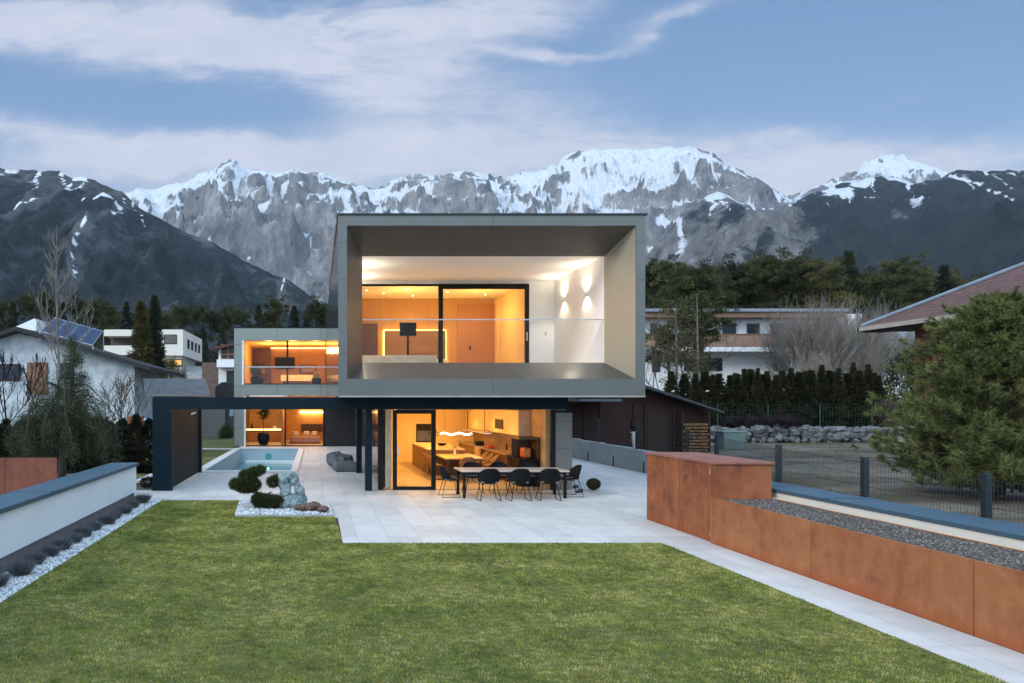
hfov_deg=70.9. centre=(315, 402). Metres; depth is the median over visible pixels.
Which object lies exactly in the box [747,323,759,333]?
window
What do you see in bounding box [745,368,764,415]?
thuja
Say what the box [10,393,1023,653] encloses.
ground
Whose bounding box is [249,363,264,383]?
potted plant
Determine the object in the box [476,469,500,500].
terrace chair
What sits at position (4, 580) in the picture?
lavender
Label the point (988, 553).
planter gravel
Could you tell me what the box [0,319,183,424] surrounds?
gable house
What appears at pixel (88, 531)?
lavender
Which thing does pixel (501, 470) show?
terrace table
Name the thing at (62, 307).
pine tree
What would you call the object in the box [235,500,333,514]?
white gravel
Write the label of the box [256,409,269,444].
potted plant
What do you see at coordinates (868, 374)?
thuja
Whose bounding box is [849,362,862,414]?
thuja
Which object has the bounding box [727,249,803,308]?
pine tree
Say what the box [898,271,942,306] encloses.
pine tree
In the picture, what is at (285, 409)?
window
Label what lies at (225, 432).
bush
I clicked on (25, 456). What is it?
hedge shrub
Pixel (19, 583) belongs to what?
white gravel
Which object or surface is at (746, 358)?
long balcony house
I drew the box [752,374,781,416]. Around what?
thuja
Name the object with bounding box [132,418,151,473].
hedge shrub
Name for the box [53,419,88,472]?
hedge shrub
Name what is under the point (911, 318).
hipped roof house
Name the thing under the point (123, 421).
hedge shrub
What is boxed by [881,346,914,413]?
bush
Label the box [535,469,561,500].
terrace chair
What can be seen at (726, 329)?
window
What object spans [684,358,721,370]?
window
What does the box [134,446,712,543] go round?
terrace
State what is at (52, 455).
hedge shrub
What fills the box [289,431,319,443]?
day bed
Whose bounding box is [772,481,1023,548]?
garden wall
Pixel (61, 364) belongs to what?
window
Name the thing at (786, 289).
pine tree
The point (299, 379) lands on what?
sideboard
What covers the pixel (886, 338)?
bare shrub
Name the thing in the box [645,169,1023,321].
mountain
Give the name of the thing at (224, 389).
covered trailer
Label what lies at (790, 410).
green fence
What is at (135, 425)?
hedge shrub
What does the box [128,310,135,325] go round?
pine tree
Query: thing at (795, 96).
sky
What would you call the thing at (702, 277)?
pine tree
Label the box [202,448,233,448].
back path
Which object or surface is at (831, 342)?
bare shrub
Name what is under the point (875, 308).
pine tree
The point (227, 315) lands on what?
pine tree
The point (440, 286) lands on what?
sliding door
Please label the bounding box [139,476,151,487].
shrub
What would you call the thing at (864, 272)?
pine tree
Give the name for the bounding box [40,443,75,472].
hedge shrub
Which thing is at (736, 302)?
pine tree
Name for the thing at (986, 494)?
fence
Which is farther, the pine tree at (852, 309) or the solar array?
the pine tree at (852, 309)
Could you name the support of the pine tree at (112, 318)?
on the ground at (902, 497)
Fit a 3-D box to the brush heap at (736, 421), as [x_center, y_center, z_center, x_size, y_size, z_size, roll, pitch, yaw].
[26.167,1.203,41.941,2.644,1.098,2.030,0,0,0]
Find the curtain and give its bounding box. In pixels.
[386,410,391,487]
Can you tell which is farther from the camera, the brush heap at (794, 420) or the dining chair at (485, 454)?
the brush heap at (794, 420)
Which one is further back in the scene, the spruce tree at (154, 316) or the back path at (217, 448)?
the spruce tree at (154, 316)
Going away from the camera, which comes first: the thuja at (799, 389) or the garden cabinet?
the garden cabinet
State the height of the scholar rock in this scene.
1.050 m
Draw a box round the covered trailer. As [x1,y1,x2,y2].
[215,381,233,396]
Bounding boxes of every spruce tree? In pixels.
[125,299,157,364]
[144,294,170,378]
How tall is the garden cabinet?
1.500 m
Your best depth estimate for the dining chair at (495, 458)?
23.24 m
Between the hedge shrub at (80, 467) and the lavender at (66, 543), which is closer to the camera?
the lavender at (66, 543)
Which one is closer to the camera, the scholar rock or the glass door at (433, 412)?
the scholar rock
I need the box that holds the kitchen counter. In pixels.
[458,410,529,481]
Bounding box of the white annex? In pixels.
[883,332,914,398]
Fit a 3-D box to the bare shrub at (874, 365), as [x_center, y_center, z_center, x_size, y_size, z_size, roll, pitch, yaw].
[38.712,-1.674,48.608,4.201,6.298,3.953,0,0,-42]
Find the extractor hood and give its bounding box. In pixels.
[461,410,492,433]
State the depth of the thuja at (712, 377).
45.34 m
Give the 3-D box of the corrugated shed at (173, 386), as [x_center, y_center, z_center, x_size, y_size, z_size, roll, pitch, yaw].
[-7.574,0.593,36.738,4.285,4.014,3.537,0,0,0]
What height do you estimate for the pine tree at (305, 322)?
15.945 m
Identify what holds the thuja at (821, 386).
on the ground at (902, 497)
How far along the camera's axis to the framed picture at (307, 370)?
47.07 m
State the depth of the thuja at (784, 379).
44.75 m
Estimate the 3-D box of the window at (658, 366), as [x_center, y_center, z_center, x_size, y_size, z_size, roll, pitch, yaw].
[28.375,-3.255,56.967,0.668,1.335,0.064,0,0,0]
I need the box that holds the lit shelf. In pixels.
[246,429,280,441]
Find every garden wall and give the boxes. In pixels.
[0,462,138,573]
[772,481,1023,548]
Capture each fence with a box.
[572,416,1023,523]
[717,404,872,427]
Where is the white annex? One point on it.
(894, 361)
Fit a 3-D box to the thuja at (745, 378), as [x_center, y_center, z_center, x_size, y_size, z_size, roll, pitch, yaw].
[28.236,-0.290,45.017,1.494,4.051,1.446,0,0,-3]
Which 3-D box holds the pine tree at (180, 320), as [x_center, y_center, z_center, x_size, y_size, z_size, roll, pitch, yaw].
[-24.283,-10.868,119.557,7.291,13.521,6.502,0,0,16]
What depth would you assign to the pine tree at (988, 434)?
16.70 m
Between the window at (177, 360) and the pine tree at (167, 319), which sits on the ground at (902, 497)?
the pine tree at (167, 319)
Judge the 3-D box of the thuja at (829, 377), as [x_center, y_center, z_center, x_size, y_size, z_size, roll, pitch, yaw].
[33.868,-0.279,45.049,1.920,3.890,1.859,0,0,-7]
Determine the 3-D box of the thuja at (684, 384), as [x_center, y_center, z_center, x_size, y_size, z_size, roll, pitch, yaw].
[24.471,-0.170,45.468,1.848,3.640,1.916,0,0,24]
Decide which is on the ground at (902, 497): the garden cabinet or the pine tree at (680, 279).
the pine tree at (680, 279)
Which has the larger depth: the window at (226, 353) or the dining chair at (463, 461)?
the window at (226, 353)
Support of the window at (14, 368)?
in the gable house at (24, 343)
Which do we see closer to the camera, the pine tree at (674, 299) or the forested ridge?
the pine tree at (674, 299)
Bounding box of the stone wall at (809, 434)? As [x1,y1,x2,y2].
[711,424,913,442]
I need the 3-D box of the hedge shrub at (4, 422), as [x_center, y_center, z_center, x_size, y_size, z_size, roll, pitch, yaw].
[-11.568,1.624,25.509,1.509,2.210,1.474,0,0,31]
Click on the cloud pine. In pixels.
(245, 481)
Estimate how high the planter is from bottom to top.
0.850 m
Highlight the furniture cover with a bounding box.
[326,451,353,466]
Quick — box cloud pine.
[228,464,285,508]
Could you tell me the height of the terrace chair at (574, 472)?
0.866 m
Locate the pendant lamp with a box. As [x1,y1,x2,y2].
[440,410,471,435]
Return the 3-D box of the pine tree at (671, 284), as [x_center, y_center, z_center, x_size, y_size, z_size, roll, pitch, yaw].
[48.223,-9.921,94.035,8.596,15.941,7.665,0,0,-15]
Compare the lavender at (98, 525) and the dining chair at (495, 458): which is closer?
the lavender at (98, 525)
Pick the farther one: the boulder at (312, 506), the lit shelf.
the lit shelf
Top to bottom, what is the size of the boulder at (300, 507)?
0.213 m
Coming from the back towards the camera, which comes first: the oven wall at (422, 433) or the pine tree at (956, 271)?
the pine tree at (956, 271)
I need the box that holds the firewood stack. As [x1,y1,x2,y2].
[676,412,710,451]
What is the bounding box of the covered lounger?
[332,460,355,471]
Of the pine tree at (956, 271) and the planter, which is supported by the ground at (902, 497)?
the pine tree at (956, 271)
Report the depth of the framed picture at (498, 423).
24.32 m
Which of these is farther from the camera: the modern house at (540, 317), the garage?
the garage
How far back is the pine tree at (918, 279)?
103.98 m
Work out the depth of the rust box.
27.00 m
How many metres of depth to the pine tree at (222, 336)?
107.85 m
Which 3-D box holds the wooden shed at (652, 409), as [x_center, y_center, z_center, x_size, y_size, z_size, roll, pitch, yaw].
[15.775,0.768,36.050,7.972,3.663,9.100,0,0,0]
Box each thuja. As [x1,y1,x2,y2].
[663,371,682,396]
[676,373,690,397]
[686,373,705,404]
[697,371,723,425]
[705,373,736,427]
[708,375,720,415]
[720,375,741,416]
[723,374,753,427]
[738,369,754,422]
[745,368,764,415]
[748,368,768,418]
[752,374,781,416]
[759,371,777,415]
[764,374,791,427]
[774,370,798,417]
[783,372,816,426]
[784,367,800,411]
[797,370,813,425]
[802,370,827,426]
[811,365,834,427]
[818,369,843,425]
[828,367,850,426]
[834,372,866,426]
[846,370,878,427]
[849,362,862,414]
[856,364,878,420]
[865,375,887,427]
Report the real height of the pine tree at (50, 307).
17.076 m
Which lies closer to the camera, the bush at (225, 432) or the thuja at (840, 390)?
the thuja at (840, 390)
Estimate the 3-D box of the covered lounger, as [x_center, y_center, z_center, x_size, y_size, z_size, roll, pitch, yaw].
[1.120,2.425,26.300,0.900,0.350,1.200,0,0,-6]
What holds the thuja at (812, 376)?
on the ground at (902, 497)
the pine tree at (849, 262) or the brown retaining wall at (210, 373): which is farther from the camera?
the pine tree at (849, 262)
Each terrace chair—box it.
[438,465,460,497]
[462,462,484,493]
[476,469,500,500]
[489,462,511,492]
[505,469,531,500]
[516,462,539,493]
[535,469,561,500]
[559,465,583,496]
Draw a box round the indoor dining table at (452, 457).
[436,453,483,471]
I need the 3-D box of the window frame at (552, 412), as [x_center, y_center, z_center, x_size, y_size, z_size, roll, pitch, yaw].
[7.090,1.400,20.450,0.140,2.400,0.080,0,0,0]
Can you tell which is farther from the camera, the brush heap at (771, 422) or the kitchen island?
the brush heap at (771, 422)
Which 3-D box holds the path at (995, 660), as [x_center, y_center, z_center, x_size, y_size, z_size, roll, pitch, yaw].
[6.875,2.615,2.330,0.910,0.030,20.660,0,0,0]
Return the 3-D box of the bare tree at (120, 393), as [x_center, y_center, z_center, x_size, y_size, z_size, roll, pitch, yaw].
[-8.265,0.638,29.130,1.882,4.002,2.607,0,0,-44]
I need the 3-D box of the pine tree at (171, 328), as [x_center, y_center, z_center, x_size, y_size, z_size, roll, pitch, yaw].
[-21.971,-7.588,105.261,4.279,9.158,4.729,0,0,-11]
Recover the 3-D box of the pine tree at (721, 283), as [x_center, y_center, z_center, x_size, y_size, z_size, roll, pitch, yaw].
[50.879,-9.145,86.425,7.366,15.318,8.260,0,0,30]
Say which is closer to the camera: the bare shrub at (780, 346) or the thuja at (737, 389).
the thuja at (737, 389)
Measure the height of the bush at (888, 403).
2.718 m
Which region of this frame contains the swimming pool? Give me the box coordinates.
[202,448,303,471]
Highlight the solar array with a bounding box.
[41,318,103,351]
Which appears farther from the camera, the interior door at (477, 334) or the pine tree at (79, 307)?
the pine tree at (79, 307)
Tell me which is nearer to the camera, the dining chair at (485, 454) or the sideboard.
the dining chair at (485, 454)
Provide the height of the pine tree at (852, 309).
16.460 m
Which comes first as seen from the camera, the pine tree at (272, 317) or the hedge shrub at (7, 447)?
the hedge shrub at (7, 447)
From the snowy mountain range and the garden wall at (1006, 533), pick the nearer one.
the garden wall at (1006, 533)
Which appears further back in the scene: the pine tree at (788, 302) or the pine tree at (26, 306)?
the pine tree at (26, 306)
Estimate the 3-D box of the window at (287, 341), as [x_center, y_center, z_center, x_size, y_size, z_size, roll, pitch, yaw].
[-1.826,-2.425,40.985,4.970,2.635,0.130,0,0,0]
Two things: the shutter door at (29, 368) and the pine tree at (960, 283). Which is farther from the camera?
the pine tree at (960, 283)
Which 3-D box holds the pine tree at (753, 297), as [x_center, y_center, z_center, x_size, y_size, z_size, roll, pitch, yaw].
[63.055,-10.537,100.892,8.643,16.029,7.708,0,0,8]
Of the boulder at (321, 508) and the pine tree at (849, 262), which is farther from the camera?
the pine tree at (849, 262)
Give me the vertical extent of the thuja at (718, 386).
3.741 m
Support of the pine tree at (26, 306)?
on the ground at (902, 497)
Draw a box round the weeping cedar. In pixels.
[0,332,124,477]
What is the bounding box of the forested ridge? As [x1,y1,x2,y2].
[0,168,326,365]
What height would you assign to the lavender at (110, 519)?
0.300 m
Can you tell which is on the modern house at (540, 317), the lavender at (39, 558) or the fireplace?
the fireplace
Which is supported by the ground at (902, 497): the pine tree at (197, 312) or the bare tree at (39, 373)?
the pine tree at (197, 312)
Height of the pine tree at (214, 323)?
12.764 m
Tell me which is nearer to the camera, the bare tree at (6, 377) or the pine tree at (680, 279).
the bare tree at (6, 377)
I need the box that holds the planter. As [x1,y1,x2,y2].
[710,497,1023,653]
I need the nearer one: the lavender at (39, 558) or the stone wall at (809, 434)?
the lavender at (39, 558)
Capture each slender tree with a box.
[645,296,759,390]
[659,287,730,393]
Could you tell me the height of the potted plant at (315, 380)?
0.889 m
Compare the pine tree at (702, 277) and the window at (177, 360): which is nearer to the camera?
the pine tree at (702, 277)
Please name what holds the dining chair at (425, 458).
on the modern house at (540, 317)
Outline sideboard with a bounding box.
[281,375,312,383]
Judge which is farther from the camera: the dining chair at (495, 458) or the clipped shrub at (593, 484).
the dining chair at (495, 458)
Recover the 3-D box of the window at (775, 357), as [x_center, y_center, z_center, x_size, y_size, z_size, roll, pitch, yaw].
[38.848,-3.255,56.967,1.419,1.168,0.064,0,0,0]
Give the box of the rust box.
[126,416,143,462]
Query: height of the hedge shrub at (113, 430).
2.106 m
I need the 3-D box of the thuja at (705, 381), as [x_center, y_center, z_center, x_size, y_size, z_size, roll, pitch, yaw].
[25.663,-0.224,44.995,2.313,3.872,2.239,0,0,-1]
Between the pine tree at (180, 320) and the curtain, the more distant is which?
the pine tree at (180, 320)
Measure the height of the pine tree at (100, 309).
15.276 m
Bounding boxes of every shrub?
[0,418,22,457]
[0,421,33,457]
[11,418,47,457]
[28,440,57,460]
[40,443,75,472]
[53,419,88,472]
[66,417,102,472]
[79,434,114,470]
[92,421,127,464]
[103,416,140,463]
[118,413,151,472]
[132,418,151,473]
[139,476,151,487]
[586,478,600,490]
[752,299,834,377]
[770,287,894,388]
[786,343,838,391]
[798,291,898,376]
[826,303,914,394]
[833,336,894,382]
[869,332,914,404]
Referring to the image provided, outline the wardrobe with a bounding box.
[362,323,377,354]
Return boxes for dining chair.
[422,452,437,476]
[426,455,442,479]
[459,457,475,482]
[476,452,488,462]
[478,453,493,464]
[482,455,498,466]
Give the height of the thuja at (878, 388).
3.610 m
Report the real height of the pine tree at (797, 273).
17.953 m
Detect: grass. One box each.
[693,431,1023,522]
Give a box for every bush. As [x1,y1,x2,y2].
[165,355,186,393]
[215,423,233,438]
[860,396,907,426]
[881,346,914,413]
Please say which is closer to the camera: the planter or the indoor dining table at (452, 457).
the planter
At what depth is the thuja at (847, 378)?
44.71 m
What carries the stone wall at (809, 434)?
on the ground at (902, 497)
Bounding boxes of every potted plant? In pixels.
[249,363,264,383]
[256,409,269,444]
[311,371,321,383]
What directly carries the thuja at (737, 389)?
on the ground at (902, 497)
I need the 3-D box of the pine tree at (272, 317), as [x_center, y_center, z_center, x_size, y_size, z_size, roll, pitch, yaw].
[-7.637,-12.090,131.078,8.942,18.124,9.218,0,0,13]
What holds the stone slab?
on the back lawn at (208, 455)
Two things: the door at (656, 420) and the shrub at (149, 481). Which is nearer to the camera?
the shrub at (149, 481)
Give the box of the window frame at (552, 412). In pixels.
[550,410,555,489]
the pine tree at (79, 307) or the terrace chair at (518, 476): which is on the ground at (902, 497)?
the pine tree at (79, 307)
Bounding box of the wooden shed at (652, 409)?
[564,385,724,451]
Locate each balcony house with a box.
[211,343,233,383]
[645,309,861,396]
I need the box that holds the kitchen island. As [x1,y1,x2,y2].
[412,442,464,473]
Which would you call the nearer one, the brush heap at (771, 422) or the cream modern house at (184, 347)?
the brush heap at (771, 422)
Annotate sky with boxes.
[0,0,1023,196]
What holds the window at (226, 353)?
in the balcony house at (225, 361)
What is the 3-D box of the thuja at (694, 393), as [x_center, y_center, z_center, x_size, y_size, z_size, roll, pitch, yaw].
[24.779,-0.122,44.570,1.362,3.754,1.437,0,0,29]
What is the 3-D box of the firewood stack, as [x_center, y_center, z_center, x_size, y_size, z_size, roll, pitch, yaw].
[18.460,1.425,33.410,1.380,1.950,0.579,0,0,0]
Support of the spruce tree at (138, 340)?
on the ground at (902, 497)
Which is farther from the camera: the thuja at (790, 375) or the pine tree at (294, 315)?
the pine tree at (294, 315)
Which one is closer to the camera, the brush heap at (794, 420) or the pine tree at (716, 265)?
the brush heap at (794, 420)
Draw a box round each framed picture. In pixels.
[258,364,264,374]
[300,365,315,372]
[495,419,502,428]
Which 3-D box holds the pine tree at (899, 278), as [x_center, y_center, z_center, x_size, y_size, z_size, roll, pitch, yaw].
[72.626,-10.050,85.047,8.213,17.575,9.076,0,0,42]
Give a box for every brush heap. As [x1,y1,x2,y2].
[721,415,766,427]
[755,414,791,429]
[771,413,809,429]
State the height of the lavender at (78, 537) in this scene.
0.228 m
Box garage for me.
[202,409,233,437]
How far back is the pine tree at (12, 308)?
122.59 m
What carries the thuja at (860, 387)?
on the ground at (902, 497)
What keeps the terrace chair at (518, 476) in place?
on the terrace
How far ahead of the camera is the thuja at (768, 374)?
45.29 m
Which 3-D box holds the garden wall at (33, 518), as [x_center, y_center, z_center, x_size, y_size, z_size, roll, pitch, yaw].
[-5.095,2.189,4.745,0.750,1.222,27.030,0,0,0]
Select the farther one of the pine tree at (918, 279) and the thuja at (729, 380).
the pine tree at (918, 279)
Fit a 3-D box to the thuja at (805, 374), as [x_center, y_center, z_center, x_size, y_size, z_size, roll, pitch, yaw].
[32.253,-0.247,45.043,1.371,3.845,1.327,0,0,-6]
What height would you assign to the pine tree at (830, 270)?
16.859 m
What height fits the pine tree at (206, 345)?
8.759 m
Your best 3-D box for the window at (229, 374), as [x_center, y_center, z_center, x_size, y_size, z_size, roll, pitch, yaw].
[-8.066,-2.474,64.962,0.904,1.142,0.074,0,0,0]
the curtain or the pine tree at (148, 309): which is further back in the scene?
the pine tree at (148, 309)
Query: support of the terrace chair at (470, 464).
on the terrace
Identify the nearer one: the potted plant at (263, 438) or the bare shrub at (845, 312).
the potted plant at (263, 438)
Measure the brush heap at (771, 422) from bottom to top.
1.181 m
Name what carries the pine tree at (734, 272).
on the ground at (902, 497)
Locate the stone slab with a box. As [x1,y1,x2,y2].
[136,474,151,482]
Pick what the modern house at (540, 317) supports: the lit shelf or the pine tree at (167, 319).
the lit shelf
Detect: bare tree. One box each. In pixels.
[0,349,40,420]
[18,352,62,413]
[26,227,93,411]
[97,372,155,435]
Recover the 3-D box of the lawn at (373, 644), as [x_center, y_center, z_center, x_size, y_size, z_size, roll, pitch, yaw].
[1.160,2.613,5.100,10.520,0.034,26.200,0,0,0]
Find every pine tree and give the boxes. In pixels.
[0,299,9,330]
[4,302,20,329]
[8,289,43,324]
[23,285,67,322]
[51,301,70,338]
[58,292,87,342]
[76,297,111,349]
[95,303,125,348]
[119,301,133,329]
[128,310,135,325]
[144,305,163,327]
[160,313,178,329]
[163,324,179,329]
[164,303,194,333]
[182,302,212,362]
[195,327,211,365]
[197,306,230,362]
[210,304,236,357]
[215,327,226,362]
[225,306,256,342]
[253,305,265,326]
[258,294,289,326]
[288,305,299,326]
[300,310,312,326]
[302,295,327,326]
[645,253,680,308]
[645,259,704,375]
[651,277,680,307]
[669,263,723,308]
[671,263,686,308]
[678,257,741,402]
[688,271,739,308]
[712,252,769,308]
[715,276,754,308]
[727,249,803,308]
[737,247,804,308]
[744,296,759,306]
[750,296,799,308]
[767,247,832,308]
[768,251,847,308]
[795,271,830,308]
[797,256,872,308]
[814,273,873,316]
[830,249,871,333]
[845,265,885,333]
[849,284,1023,499]
[857,251,939,335]
[863,300,898,315]
[881,281,904,314]
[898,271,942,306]
[905,276,937,300]
[922,268,961,293]
[927,271,988,290]
[930,264,954,296]
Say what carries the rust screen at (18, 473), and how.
on the ground at (902, 497)
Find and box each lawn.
[0,500,1004,682]
[57,437,234,478]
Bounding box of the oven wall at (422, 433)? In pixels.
[416,424,430,441]
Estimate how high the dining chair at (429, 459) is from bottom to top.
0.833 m
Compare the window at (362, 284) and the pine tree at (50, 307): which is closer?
the window at (362, 284)
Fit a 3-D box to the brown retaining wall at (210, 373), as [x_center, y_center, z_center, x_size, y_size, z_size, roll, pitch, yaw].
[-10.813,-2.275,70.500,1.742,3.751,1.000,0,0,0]
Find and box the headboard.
[383,330,445,359]
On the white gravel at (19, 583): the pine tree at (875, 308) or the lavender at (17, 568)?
the lavender at (17, 568)
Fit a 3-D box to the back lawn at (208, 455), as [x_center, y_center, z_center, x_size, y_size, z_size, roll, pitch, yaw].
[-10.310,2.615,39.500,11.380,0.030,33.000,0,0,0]
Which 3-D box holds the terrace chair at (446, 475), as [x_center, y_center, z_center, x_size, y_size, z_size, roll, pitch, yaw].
[3.696,2.162,19.000,0.544,0.866,0.618,0,0,0]
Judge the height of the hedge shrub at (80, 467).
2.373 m
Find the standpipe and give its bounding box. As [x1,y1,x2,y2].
[627,414,636,448]
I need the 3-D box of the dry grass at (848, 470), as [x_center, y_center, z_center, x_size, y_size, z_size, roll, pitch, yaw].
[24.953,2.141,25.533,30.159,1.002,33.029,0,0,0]
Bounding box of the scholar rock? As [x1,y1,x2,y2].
[278,471,307,508]
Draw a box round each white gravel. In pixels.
[0,500,159,602]
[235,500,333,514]
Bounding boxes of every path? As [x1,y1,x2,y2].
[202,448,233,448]
[662,543,1023,682]
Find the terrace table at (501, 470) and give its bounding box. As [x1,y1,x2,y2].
[454,467,569,497]
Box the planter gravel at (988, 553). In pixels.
[722,499,1023,570]
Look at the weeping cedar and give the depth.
19.01 m
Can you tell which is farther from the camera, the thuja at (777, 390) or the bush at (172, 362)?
the bush at (172, 362)
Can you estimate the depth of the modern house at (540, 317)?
20.40 m
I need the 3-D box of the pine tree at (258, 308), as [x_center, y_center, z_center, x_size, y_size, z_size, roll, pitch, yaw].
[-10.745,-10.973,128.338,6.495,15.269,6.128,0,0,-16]
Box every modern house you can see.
[104,330,201,378]
[152,213,647,490]
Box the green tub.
[714,431,747,448]
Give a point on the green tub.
(737, 436)
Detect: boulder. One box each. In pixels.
[294,503,306,510]
[305,501,320,510]
[317,505,328,511]
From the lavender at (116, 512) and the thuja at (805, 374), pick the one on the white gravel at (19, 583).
the lavender at (116, 512)
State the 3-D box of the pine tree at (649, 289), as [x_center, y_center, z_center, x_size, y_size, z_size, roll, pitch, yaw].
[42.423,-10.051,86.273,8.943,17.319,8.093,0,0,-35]
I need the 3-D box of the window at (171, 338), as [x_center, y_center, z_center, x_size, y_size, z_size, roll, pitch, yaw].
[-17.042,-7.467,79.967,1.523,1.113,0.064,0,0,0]
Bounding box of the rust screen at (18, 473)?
[0,458,56,494]
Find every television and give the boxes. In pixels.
[275,357,294,365]
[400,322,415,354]
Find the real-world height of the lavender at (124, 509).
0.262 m
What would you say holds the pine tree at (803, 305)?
on the ground at (902, 497)
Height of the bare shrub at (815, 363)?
5.794 m
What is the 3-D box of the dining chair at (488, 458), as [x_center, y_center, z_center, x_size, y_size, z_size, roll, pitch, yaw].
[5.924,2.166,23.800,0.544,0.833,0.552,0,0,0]
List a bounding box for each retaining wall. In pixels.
[202,363,217,396]
[572,438,654,472]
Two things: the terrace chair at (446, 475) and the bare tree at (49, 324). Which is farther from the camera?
the bare tree at (49, 324)
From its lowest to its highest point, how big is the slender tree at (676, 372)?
8.932 m
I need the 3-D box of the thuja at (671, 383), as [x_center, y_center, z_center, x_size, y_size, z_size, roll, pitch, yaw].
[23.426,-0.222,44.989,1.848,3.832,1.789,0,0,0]
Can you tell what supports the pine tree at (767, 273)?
on the ground at (902, 497)
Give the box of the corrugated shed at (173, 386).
[144,378,209,396]
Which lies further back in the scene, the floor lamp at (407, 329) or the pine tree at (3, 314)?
the pine tree at (3, 314)
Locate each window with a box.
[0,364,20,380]
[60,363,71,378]
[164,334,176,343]
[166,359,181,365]
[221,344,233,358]
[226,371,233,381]
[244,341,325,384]
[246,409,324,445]
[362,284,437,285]
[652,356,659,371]
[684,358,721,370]
[722,323,735,333]
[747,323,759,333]
[773,357,789,370]
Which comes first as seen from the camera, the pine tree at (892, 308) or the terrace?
the terrace
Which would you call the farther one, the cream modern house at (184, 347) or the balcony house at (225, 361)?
the cream modern house at (184, 347)
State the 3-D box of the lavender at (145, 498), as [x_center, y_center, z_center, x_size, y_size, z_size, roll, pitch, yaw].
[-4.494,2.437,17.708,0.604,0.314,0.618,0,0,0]
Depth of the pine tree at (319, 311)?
123.93 m
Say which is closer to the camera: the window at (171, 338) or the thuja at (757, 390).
the thuja at (757, 390)
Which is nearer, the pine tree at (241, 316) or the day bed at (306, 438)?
the day bed at (306, 438)
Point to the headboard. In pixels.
(423, 342)
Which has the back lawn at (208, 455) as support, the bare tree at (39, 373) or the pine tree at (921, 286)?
the bare tree at (39, 373)
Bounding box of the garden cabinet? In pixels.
[644,452,774,540]
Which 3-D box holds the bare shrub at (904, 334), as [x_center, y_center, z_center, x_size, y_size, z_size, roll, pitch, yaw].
[44.525,-2.831,52.307,5.555,8.100,5.321,0,0,-23]
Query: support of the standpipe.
on the ground at (902, 497)
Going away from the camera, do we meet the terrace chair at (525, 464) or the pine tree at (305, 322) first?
the terrace chair at (525, 464)
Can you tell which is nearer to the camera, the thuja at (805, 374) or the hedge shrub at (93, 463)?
the hedge shrub at (93, 463)
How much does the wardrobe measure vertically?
2.100 m
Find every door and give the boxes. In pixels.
[27,362,47,393]
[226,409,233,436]
[393,410,435,489]
[438,284,528,362]
[457,304,494,362]
[647,412,667,451]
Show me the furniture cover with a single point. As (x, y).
(333, 456)
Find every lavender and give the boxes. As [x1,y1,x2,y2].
[0,571,13,586]
[4,556,40,576]
[21,551,49,563]
[37,542,62,556]
[48,535,75,549]
[66,532,85,542]
[68,524,94,536]
[84,519,104,530]
[96,511,118,524]
[109,510,120,517]
[115,503,135,513]
[125,498,141,507]
[132,492,150,502]
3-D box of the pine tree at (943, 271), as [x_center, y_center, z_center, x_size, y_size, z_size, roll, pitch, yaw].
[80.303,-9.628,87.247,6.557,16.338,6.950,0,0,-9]
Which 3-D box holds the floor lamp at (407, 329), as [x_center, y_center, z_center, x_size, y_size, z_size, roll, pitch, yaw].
[3.354,-1.995,24.900,0.605,1.879,0.400,0,0,0]
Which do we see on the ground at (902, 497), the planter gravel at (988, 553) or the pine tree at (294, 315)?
the pine tree at (294, 315)
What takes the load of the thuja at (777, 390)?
on the ground at (902, 497)
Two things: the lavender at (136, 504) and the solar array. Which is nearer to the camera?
the lavender at (136, 504)
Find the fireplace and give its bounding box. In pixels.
[511,436,539,486]
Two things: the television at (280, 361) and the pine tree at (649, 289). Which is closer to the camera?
the television at (280, 361)
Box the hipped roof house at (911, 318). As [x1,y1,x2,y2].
[856,262,1023,461]
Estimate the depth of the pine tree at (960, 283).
87.43 m
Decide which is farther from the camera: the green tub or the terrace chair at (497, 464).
the green tub
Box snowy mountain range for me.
[125,146,948,303]
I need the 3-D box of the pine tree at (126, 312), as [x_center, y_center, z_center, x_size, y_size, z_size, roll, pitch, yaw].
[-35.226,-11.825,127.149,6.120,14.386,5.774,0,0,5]
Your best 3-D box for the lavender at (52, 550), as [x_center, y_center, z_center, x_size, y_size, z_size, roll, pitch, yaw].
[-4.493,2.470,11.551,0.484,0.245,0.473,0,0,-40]
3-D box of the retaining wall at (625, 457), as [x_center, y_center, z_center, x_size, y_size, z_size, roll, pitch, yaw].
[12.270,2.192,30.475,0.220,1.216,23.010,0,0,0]
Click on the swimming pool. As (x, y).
(270, 459)

